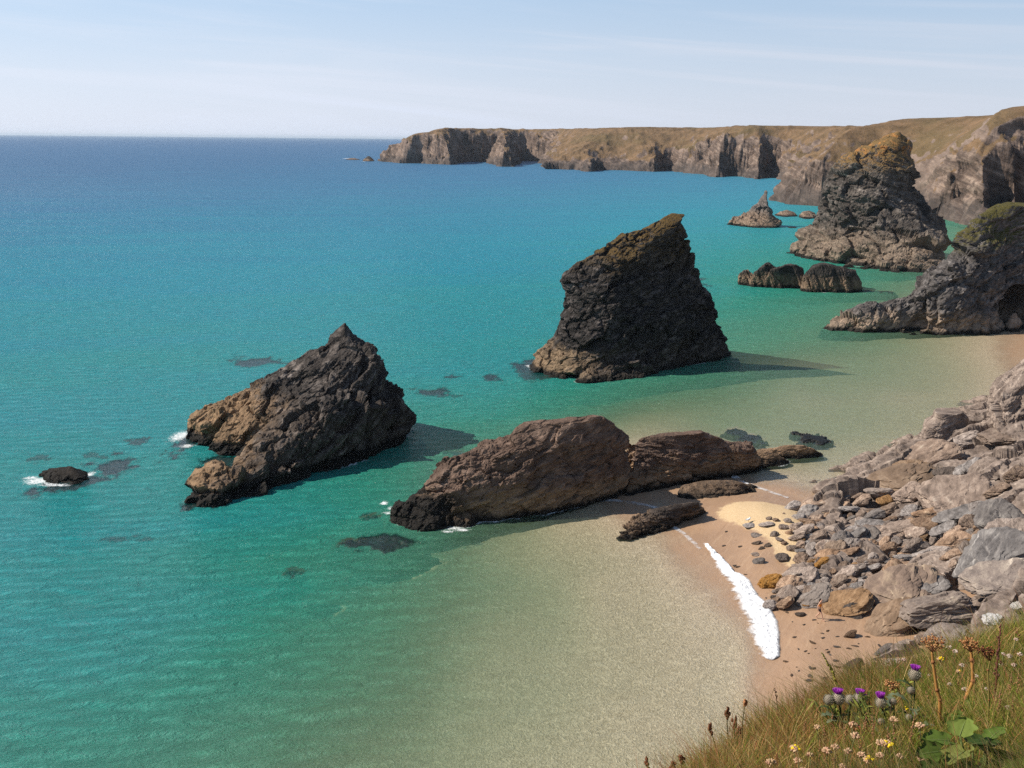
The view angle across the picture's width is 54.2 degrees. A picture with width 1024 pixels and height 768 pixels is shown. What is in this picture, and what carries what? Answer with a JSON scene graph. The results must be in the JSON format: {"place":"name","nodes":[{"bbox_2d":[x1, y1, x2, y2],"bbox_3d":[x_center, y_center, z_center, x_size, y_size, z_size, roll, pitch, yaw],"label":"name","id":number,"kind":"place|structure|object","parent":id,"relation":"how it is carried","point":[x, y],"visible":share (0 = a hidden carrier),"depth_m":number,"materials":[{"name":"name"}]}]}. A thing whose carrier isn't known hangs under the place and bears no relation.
{"place":"outdoors","nodes":[
{"label":"outdoors","id":0,"kind":"place"},
{"bbox_2d":[0,135,966,767],"bbox_3d":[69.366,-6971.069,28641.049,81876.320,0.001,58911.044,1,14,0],"label":"sea","id":1,"kind":"structure","parent":0,"point":[152,287],"depth_m":155.68,"materials":[{"name":"liquid"}]},
{"bbox_2d":[39,466,89,486],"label":"skerry","id":2,"kind":"structure","parent":1,"relation":"in","point":[70,476],"depth_m":107.36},
{"bbox_2d":[181,323,416,508],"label":"sea stack","id":3,"kind":"object","parent":1,"relation":"in","point":[337,401],"visible":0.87,"depth_m":116.64,"materials":[{"name":"stone"}]},
{"bbox_2d":[528,213,730,383],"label":"sea stack","id":4,"kind":"object","parent":1,"relation":"in","point":[638,303],"visible":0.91,"depth_m":160.85,"materials":[{"name":"stone"}]},
{"bbox_2d":[705,543,778,658],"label":"surf","id":5,"kind":"structure","parent":1,"relation":"on","point":[764,627],"depth_m":78.26,"materials":[{"name":"liquid"}]},
{"bbox_2d":[727,190,781,227],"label":"sea stack","id":6,"kind":"object","parent":1,"relation":"in","point":[759,214],"visible":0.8,"depth_m":435.68,"materials":[{"name":"stone"}]},
{"bbox_2d":[737,262,861,292],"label":"wall rock","id":7,"kind":"object","parent":1,"relation":"in","point":[823,277],"depth_m":248.72,"materials":[{"name":"stone"}]},
{"bbox_2d":[786,131,951,272],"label":"sea stack","id":8,"kind":"object","parent":1,"relation":"in","point":[875,211],"visible":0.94,"depth_m":308.19,"materials":[{"name":"stone"}]},
{"bbox_2d":[26,278,1023,767],"bbox_3d":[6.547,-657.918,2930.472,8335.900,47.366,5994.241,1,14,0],"label":"beach","id":9,"kind":"structure","parent":0,"point":[576,638],"depth_m":80.35,"materials":[{"name":"sand"}]},
{"bbox_2d":[23,477,101,498],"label":"reef","id":10,"kind":"object","parent":9,"relation":"on","point":[31,492],"visible":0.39,"depth_m":105.66},
{"bbox_2d":[89,452,138,481],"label":"reef","id":11,"kind":"object","parent":9,"relation":"on","point":[115,467],"visible":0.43,"depth_m":112.07},
{"bbox_2d":[160,433,199,461],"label":"reef","id":12,"kind":"object","parent":9,"relation":"on","point":[182,442],"visible":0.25,"depth_m":119.92},
{"bbox_2d":[195,457,233,468],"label":"reef","id":13,"kind":"object","parent":9,"relation":"on","point":[228,462],"visible":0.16,"depth_m":114.79},
{"bbox_2d":[232,358,286,367],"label":"reef","id":14,"kind":"object","parent":9,"relation":"on","point":[246,363],"visible":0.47,"depth_m":165.34},
{"bbox_2d":[338,535,423,553],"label":"reef","id":15,"kind":"object","parent":9,"relation":"on","point":[383,544],"visible":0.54,"depth_m":91.65},
{"bbox_2d":[419,390,453,396],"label":"reef","id":16,"kind":"object","parent":9,"relation":"on","point":[438,393],"visible":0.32,"depth_m":146.26},
{"bbox_2d":[380,415,635,544],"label":"whale rock","id":17,"kind":"object","parent":9,"relation":"on","point":[536,470],"visible":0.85,"depth_m":98.53,"materials":[{"name":"stone"}]},
{"bbox_2d":[512,361,540,376],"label":"reef","id":18,"kind":"object","parent":9,"relation":"on","point":[522,368],"visible":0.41,"depth_m":162.56},
{"bbox_2d":[519,373,547,379],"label":"reef","id":19,"kind":"object","parent":9,"relation":"on","point":[524,376],"visible":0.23,"depth_m":157.42},
{"bbox_2d":[616,502,705,541],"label":"beach rock","id":20,"kind":"object","parent":9,"relation":"on","point":[651,522],"visible":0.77,"depth_m":95.42,"materials":[{"name":"stone"}]},
{"bbox_2d":[625,430,760,495],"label":"ledge rock","id":21,"kind":"object","parent":9,"relation":"on","point":[665,460],"visible":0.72,"depth_m":107.99,"materials":[{"name":"stone"}]},
{"bbox_2d":[677,480,758,499],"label":"beach rock","id":22,"kind":"object","parent":9,"relation":"on","point":[706,489],"visible":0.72,"depth_m":104.66,"materials":[{"name":"stone"}]},
{"bbox_2d":[720,428,761,440],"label":"reef","id":23,"kind":"object","parent":9,"relation":"on","point":[735,434],"visible":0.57,"depth_m":127.54},
{"bbox_2d":[737,434,768,448],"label":"reef","id":24,"kind":"object","parent":9,"relation":"on","point":[758,442],"visible":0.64,"depth_m":124.51},
{"bbox_2d":[757,573,781,588],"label":"boulder","id":25,"kind":"object","parent":9,"relation":"on","point":[769,581],"visible":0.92,"depth_m":82.46,"materials":[{"name":"orange stone"}]},
{"bbox_2d":[762,599,776,609],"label":"boulder","id":26,"kind":"object","parent":9,"relation":"on","point":[770,604],"visible":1,"depth_m":78.79,"materials":[{"name":"grey stone"}]},
{"bbox_2d":[776,596,794,609],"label":"boulder","id":27,"kind":"object","parent":9,"relation":"on","point":[786,602],"visible":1,"depth_m":78.51,"materials":[{"name":"brown stone"}]},
{"bbox_2d":[775,575,803,588],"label":"boulder","id":28,"kind":"object","parent":9,"relation":"on","point":[794,580],"visible":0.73,"depth_m":81.77,"materials":[{"name":"brown stone"}]},
{"bbox_2d":[756,445,823,469],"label":"tail rock","id":29,"kind":"object","parent":9,"relation":"on","point":[779,457],"visible":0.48,"depth_m":117.08,"materials":[{"name":"stone"}]},
{"bbox_2d":[784,500,800,510],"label":"stone","id":30,"kind":"object","parent":9,"relation":"on","point":[794,505],"visible":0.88,"depth_m":98.58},
{"bbox_2d":[781,566,819,582],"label":"boulder","id":31,"kind":"object","parent":9,"relation":"on","point":[810,573],"visible":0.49,"depth_m":82.91,"materials":[{"name":"grey stone"}]},
{"bbox_2d":[792,552,809,563],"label":"boulder","id":32,"kind":"object","parent":9,"relation":"on","point":[799,557],"visible":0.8,"depth_m":86.06,"materials":[{"name":"grey stone"}]},
{"bbox_2d":[793,523,814,533],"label":"boulder","id":33,"kind":"object","parent":9,"relation":"on","point":[808,528],"visible":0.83,"depth_m":91.34,"materials":[{"name":"brown stone"}]},
{"bbox_2d":[796,582,833,608],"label":"boulder","id":34,"kind":"object","parent":9,"relation":"on","point":[817,592],"visible":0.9,"depth_m":78.97,"materials":[{"name":"beige stone"}]},
{"bbox_2d":[797,433,833,449],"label":"reef","id":35,"kind":"object","parent":9,"relation":"on","point":[824,443],"visible":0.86,"depth_m":123.94},
{"bbox_2d":[806,529,827,540],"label":"boulder","id":36,"kind":"object","parent":9,"relation":"on","point":[820,535],"visible":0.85,"depth_m":89.87,"materials":[{"name":"grey stone"}]},
{"bbox_2d":[814,548,840,556],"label":"boulder","id":37,"kind":"object","parent":9,"relation":"on","point":[824,552],"visible":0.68,"depth_m":85.85,"materials":[{"name":"brown stone"}]},
{"bbox_2d":[820,539,847,549],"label":"boulder","id":38,"kind":"object","parent":9,"relation":"on","point":[840,544],"visible":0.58,"depth_m":86.76,"materials":[{"name":"beige stone"}]},
{"bbox_2d":[830,574,847,587],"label":"boulder","id":39,"kind":"object","parent":9,"relation":"on","point":[838,580],"visible":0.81,"depth_m":81.12,"materials":[{"name":"grey stone"}]},
{"bbox_2d":[835,565,857,576],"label":"boulder","id":40,"kind":"object","parent":9,"relation":"on","point":[850,571],"visible":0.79,"depth_m":82.72,"materials":[{"name":"grey stone"}]},
{"bbox_2d":[821,588,874,616],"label":"boulder","id":41,"kind":"object","parent":9,"relation":"on","point":[861,598],"visible":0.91,"depth_m":77.43,"materials":[{"name":"beige stone"}]},
{"bbox_2d":[843,563,868,575],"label":"boulder","id":42,"kind":"object","parent":9,"relation":"on","point":[861,568],"visible":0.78,"depth_m":82.77,"materials":[{"name":"grey stone"}]},
{"bbox_2d":[850,526,868,537],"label":"boulder","id":43,"kind":"object","parent":9,"relation":"on","point":[862,531],"visible":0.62,"depth_m":89.71,"materials":[{"name":"grey stone"}]},
{"bbox_2d":[856,553,886,564],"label":"boulder","id":44,"kind":"object","parent":9,"relation":"on","point":[881,559],"visible":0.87,"depth_m":84.36,"materials":[{"name":"grey stone"}]},
{"bbox_2d":[866,526,880,539],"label":"boulder","id":45,"kind":"object","parent":9,"relation":"on","point":[874,532],"visible":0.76,"depth_m":89.81,"materials":[{"name":"beige stone"}]},
{"bbox_2d":[879,542,897,556],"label":"boulder","id":46,"kind":"object","parent":9,"relation":"on","point":[885,548],"visible":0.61,"depth_m":86.08,"materials":[{"name":"brown stone"}]},
{"bbox_2d":[863,597,915,636],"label":"boulder","id":47,"kind":"object","parent":9,"relation":"on","point":[882,619],"visible":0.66,"depth_m":74.37,"materials":[{"name":"beige stone"}]},
{"bbox_2d":[876,519,914,542],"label":"boulder","id":48,"kind":"object","parent":9,"relation":"on","point":[891,529],"visible":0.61,"depth_m":89.76,"materials":[{"name":"brown stone"}]},
{"bbox_2d":[903,526,927,538],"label":"boulder","id":49,"kind":"object","parent":48,"relation":"on","point":[911,532],"visible":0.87,"depth_m":88.50,"materials":[{"name":"brown stone"}]},
{"bbox_2d":[910,516,936,529],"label":"boulder","id":50,"kind":"object","parent":48,"relation":"on","point":[927,523],"visible":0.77,"depth_m":89.35,"materials":[{"name":"brown stone"}]},
{"bbox_2d":[863,562,944,605],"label":"boulder","id":51,"kind":"object","parent":9,"relation":"on","point":[902,581],"visible":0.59,"depth_m":78.37,"materials":[{"name":"stone"}]},
{"bbox_2d":[920,575,951,594],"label":"boulder","id":52,"kind":"object","parent":51,"relation":"on","point":[941,584],"visible":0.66,"depth_m":77.33,"materials":[{"name":"grey stone"}]},
{"bbox_2d":[823,202,1023,340],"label":"cave rock","id":53,"kind":"object","parent":9,"relation":"on","point":[972,284],"visible":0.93,"depth_m":196.52,"materials":[{"name":"stone"}]},
{"bbox_2d":[919,408,968,439],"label":"block rock","id":54,"kind":"object","parent":9,"relation":"on","point":[941,423],"visible":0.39,"depth_m":113.77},
{"bbox_2d":[986,359,1023,426],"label":"cliff rock","id":55,"kind":"object","parent":9,"relation":"on","point":[1005,404],"visible":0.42,"depth_m":111.22,"materials":[{"name":"stone"}]},
{"bbox_2d":[1005,313,1021,331],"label":"beach rock","id":56,"kind":"object","parent":9,"relation":"on","point":[1013,323],"visible":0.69,"depth_m":198.14,"materials":[{"name":"stone"}]},
{"bbox_2d":[378,106,1023,224],"bbox_3d":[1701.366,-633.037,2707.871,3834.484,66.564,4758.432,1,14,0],"label":"headland","id":57,"kind":"structure","parent":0,"point":[968,168],"depth_m":1034.74,"materials":[{"name":"stone"}]},
{"bbox_2d":[785,395,1023,657],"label":"rocky shore","id":58,"kind":"structure","parent":0,"point":[852,480],"depth_m":96.97,"materials":[{"name":"stone"}]},
{"bbox_2d":[776,584,798,599],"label":"boulder","id":59,"kind":"object","parent":58,"relation":"on","point":[785,591],"visible":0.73,"depth_m":79.94,"materials":[{"name":"grey stone"}]},
{"bbox_2d":[797,504,818,515],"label":"boulder","id":60,"kind":"object","parent":58,"relation":"on","point":[808,509],"visible":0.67,"depth_m":96.94,"materials":[{"name":"grey stone"}]},
{"bbox_2d":[800,497,850,506],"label":"outcrop rock","id":61,"kind":"object","parent":58,"relation":"on","point":[818,503],"visible":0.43,"depth_m":98.03,"materials":[{"name":"brown stone"}]},
{"bbox_2d":[830,530,852,540],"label":"boulder","id":62,"kind":"object","parent":58,"relation":"on","point":[841,534],"visible":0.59,"depth_m":89.12,"materials":[{"name":"grey stone"}]},
{"bbox_2d":[852,493,870,506],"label":"boulder","id":63,"kind":"object","parent":58,"relation":"on","point":[862,500],"visible":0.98,"depth_m":96.68,"materials":[{"name":"brown stone"}]},
{"bbox_2d":[854,518,883,525],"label":"boulder","id":64,"kind":"object","parent":58,"relation":"on","point":[862,522],"visible":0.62,"depth_m":92.38,"materials":[{"name":"grey stone"}]},
{"bbox_2d":[862,508,885,518],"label":"boulder","id":65,"kind":"object","parent":58,"relation":"on","point":[877,513],"visible":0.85,"depth_m":93.59,"materials":[{"name":"grey stone"}]},
{"bbox_2d":[863,488,893,497],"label":"boulder","id":66,"kind":"object","parent":58,"relation":"on","point":[876,492],"visible":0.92,"depth_m":97.24,"materials":[{"name":"grey stone"}]},
{"bbox_2d":[876,494,892,505],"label":"boulder","id":67,"kind":"object","parent":58,"relation":"on","point":[887,499],"visible":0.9,"depth_m":95.90,"materials":[{"name":"orange stone"}]},
{"bbox_2d":[880,502,898,515],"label":"boulder","id":68,"kind":"object","parent":58,"relation":"on","point":[890,508],"visible":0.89,"depth_m":93.90,"materials":[{"name":"brown stone"}]},
{"bbox_2d":[867,463,935,491],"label":"outcrop rock","id":69,"kind":"object","parent":58,"relation":"on","point":[896,477],"visible":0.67,"depth_m":99.62,"materials":[{"name":"beige stone"}]},
{"bbox_2d":[891,481,920,503],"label":"outcrop rock","id":70,"kind":"object","parent":58,"relation":"on","point":[905,493],"visible":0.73,"depth_m":95.84,"materials":[{"name":"brown stone"}]},
{"bbox_2d":[899,504,922,515],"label":"boulder","id":71,"kind":"object","parent":58,"relation":"on","point":[907,510],"visible":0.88,"depth_m":92.75,"materials":[{"name":"grey stone"}]},
{"bbox_2d":[900,537,922,553],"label":"boulder","id":72,"kind":"object","parent":58,"relation":"on","point":[913,545],"visible":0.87,"depth_m":85.64,"materials":[{"name":"grey stone"}]},
{"bbox_2d":[911,507,936,517],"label":"boulder","id":73,"kind":"object","parent":58,"relation":"on","point":[928,512],"visible":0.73,"depth_m":90.78,"materials":[{"name":"brown stone"}]},
{"bbox_2d":[904,438,965,464],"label":"outcrop rock","id":74,"kind":"object","parent":58,"relation":"on","point":[932,451],"visible":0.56,"depth_m":105.83,"materials":[{"name":"grey stone"}]},
{"bbox_2d":[899,590,976,628],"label":"boulder","id":75,"kind":"object","parent":58,"relation":"on","point":[925,611],"visible":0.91,"depth_m":72.81,"materials":[{"name":"stone"}]},
{"bbox_2d":[931,466,954,475],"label":"outcrop rock","id":76,"kind":"object","parent":58,"relation":"on","point":[948,470],"visible":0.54,"depth_m":98.24,"materials":[{"name":"stone"}]},
{"bbox_2d":[929,520,957,537],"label":"boulder","id":77,"kind":"object","parent":58,"relation":"on","point":[940,530],"visible":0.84,"depth_m":86.81,"materials":[{"name":"grey stone"}]},
{"bbox_2d":[934,535,957,545],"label":"boulder","id":78,"kind":"object","parent":58,"relation":"on","point":[950,540],"visible":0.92,"depth_m":84.53,"materials":[{"name":"brown stone"}]},
{"bbox_2d":[923,622,970,647],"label":"boulder","id":79,"kind":"object","parent":58,"relation":"on","point":[930,630],"visible":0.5,"depth_m":71.29,"materials":[{"name":"grey stone"}]},
{"bbox_2d":[939,548,961,560],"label":"boulder","id":80,"kind":"object","parent":58,"relation":"on","point":[950,554],"visible":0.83,"depth_m":81.83,"materials":[{"name":"brown stone"}]},
{"bbox_2d":[934,530,970,547],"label":"boulder","id":81,"kind":"object","parent":58,"relation":"on","point":[960,534],"visible":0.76,"depth_m":85.02,"materials":[{"name":"brown stone"}]},
{"bbox_2d":[915,473,993,512],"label":"outcrop rock","id":82,"kind":"object","parent":58,"relation":"on","point":[939,493],"visible":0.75,"depth_m":91.98,"materials":[{"name":"grey stone"}]},
{"bbox_2d":[931,500,983,522],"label":"outcrop rock","id":83,"kind":"object","parent":58,"relation":"on","point":[956,513],"visible":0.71,"depth_m":88.04,"materials":[{"name":"grey stone"}]},
{"bbox_2d":[947,430,978,447],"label":"outcrop rock","id":84,"kind":"object","parent":58,"relation":"on","point":[962,440],"visible":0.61,"depth_m":111.42,"materials":[{"name":"grey stone"}]},
{"bbox_2d":[958,514,974,530],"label":"boulder","id":85,"kind":"object","parent":58,"relation":"on","point":[966,520],"visible":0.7,"depth_m":85.95,"materials":[{"name":"brown stone"}]},
{"bbox_2d":[953,457,980,474],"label":"outcrop rock","id":86,"kind":"object","parent":58,"relation":"on","point":[962,469],"visible":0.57,"depth_m":97.67,"materials":[{"name":"grey stone"}]},
{"bbox_2d":[952,526,1023,577],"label":"outcrop rock","id":87,"kind":"object","parent":58,"relation":"on","point":[999,543],"visible":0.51,"depth_m":79.10,"materials":[{"name":"stone"}]},
{"bbox_2d":[967,456,1008,480],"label":"outcrop rock","id":88,"kind":"object","parent":58,"relation":"on","point":[978,466],"visible":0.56,"depth_m":95.63,"materials":[{"name":"grey stone"}]},
{"bbox_2d":[958,557,1023,596],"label":"outcrop rock","id":89,"kind":"object","parent":58,"relation":"on","point":[983,578],"visible":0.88,"depth_m":74.53,"materials":[{"name":"stone"}]},
{"bbox_2d":[981,613,1001,625],"bbox_3d":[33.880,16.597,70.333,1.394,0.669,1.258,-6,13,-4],"label":"flower","id":90,"kind":"object","parent":58,"relation":"on","point":[992,617],"visible":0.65,"depth_m":70.14,"materials":[{"name":"plant"}]},
{"bbox_2d":[976,427,1016,444],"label":"outcrop rock","id":91,"kind":"object","parent":58,"relation":"on","point":[992,436],"visible":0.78,"depth_m":107.91,"materials":[{"name":"brown stone"}]},
{"bbox_2d":[982,482,1010,497],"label":"outcrop rock","id":92,"kind":"object","parent":58,"relation":"on","point":[1000,488],"visible":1,"depth_m":89.81,"materials":[{"name":"brown stone"}]},
{"bbox_2d":[973,498,1023,529],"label":"outcrop rock","id":93,"kind":"object","parent":58,"relation":"on","point":[987,511],"visible":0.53,"depth_m":84.15,"materials":[{"name":"stone"}]},
{"bbox_2d":[984,517,1023,531],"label":"outcrop rock","id":94,"kind":"object","parent":58,"relation":"on","point":[1017,523],"visible":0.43,"depth_m":81.66,"materials":[{"name":"grey stone"}]},
{"bbox_2d":[1002,464,1023,482],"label":"outcrop rock","id":95,"kind":"object","parent":58,"relation":"on","point":[1014,473],"visible":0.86,"depth_m":91.18,"materials":[{"name":"stone"}]},
{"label":"hillside","id":96,"kind":"structure","parent":0,"visible":0},
{"bbox_2d":[590,586,1023,767],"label":"grass","id":97,"kind":"structure","parent":96,"relation":"on","point":[780,731],"depth_m":6.43,"materials":[{"name":"plant"}]},
{"bbox_2d":[808,690,853,731],"bbox_3d":[2.191,2.268,6.823,0.366,0.400,0.163,1,14,0],"label":"leafy herb","id":98,"kind":"object","parent":96,"relation":"on","point":[835,709],"visible":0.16,"depth_m":6.82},
{"bbox_2d":[820,687,847,736],"bbox_3d":[2.151,2.233,6.648,0.214,0.404,0.197,1,14,0],"label":"thistle","id":99,"kind":"object","parent":96,"relation":"on","point":[837,697],"visible":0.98,"depth_m":6.65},
{"bbox_2d":[844,688,873,730],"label":"thistle","id":100,"kind":"object","parent":96,"relation":"on","point":[847,698],"visible":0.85,"depth_m":6.58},
{"bbox_2d":[849,690,889,731],"bbox_3d":[2.342,2.191,6.530,0.287,0.402,0.151,2,14,8],"label":"leafy herb","id":101,"kind":"object","parent":96,"relation":"on","point":[865,703],"visible":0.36,"depth_m":6.53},
{"bbox_2d":[869,691,902,736],"bbox_3d":[2.401,2.143,6.340,0.232,0.389,0.200,-9,17,-34],"label":"thistle","id":102,"kind":"object","parent":96,"relation":"on","point":[880,695],"visible":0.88,"depth_m":6.32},
{"bbox_2d":[890,664,928,729],"bbox_3d":[2.564,2.050,6.352,0.214,0.500,0.256,-4,15,-20],"label":"thistle","id":103,"kind":"object","parent":96,"relation":"on","point":[914,674],"visible":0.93,"depth_m":6.37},
{"bbox_2d":[921,633,944,729],"bbox_3d":[2.592,1.888,6.184,0.148,0.682,0.230,1,14,0],"label":"hogweed","id":104,"kind":"object","parent":96,"relation":"on","point":[933,648],"visible":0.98,"depth_m":6.14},
{"bbox_2d":[942,698,981,726],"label":"leafy plant","id":105,"kind":"object","parent":96,"relation":"on","point":[960,713],"visible":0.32,"depth_m":6.11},
{"bbox_2d":[959,636,978,711],"bbox_3d":[2.918,1.944,6.449,0.123,0.625,0.226,5,14,18],"label":"hogweed","id":106,"kind":"object","parent":96,"relation":"on","point":[972,648],"visible":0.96,"depth_m":6.41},
{"bbox_2d":[915,717,1023,767],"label":"leafy plant","id":107,"kind":"object","parent":96,"relation":"on","point":[967,728],"visible":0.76,"depth_m":4.57,"materials":[{"name":"plant"}]},
{"bbox_2d":[975,645,994,728],"bbox_3d":[2.803,1.847,5.939,0.112,0.603,0.178,1,14,0],"label":"hogweed","id":108,"kind":"object","parent":96,"relation":"on","point":[984,651],"visible":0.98,"depth_m":5.91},
{"bbox_2d":[993,624,1001,692],"bbox_3d":[3.241,1.951,6.675,0.050,0.693,0.149,1,14,0],"label":"dock","id":109,"kind":"object","parent":96,"relation":"on","point":[997,653],"visible":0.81,"depth_m":6.67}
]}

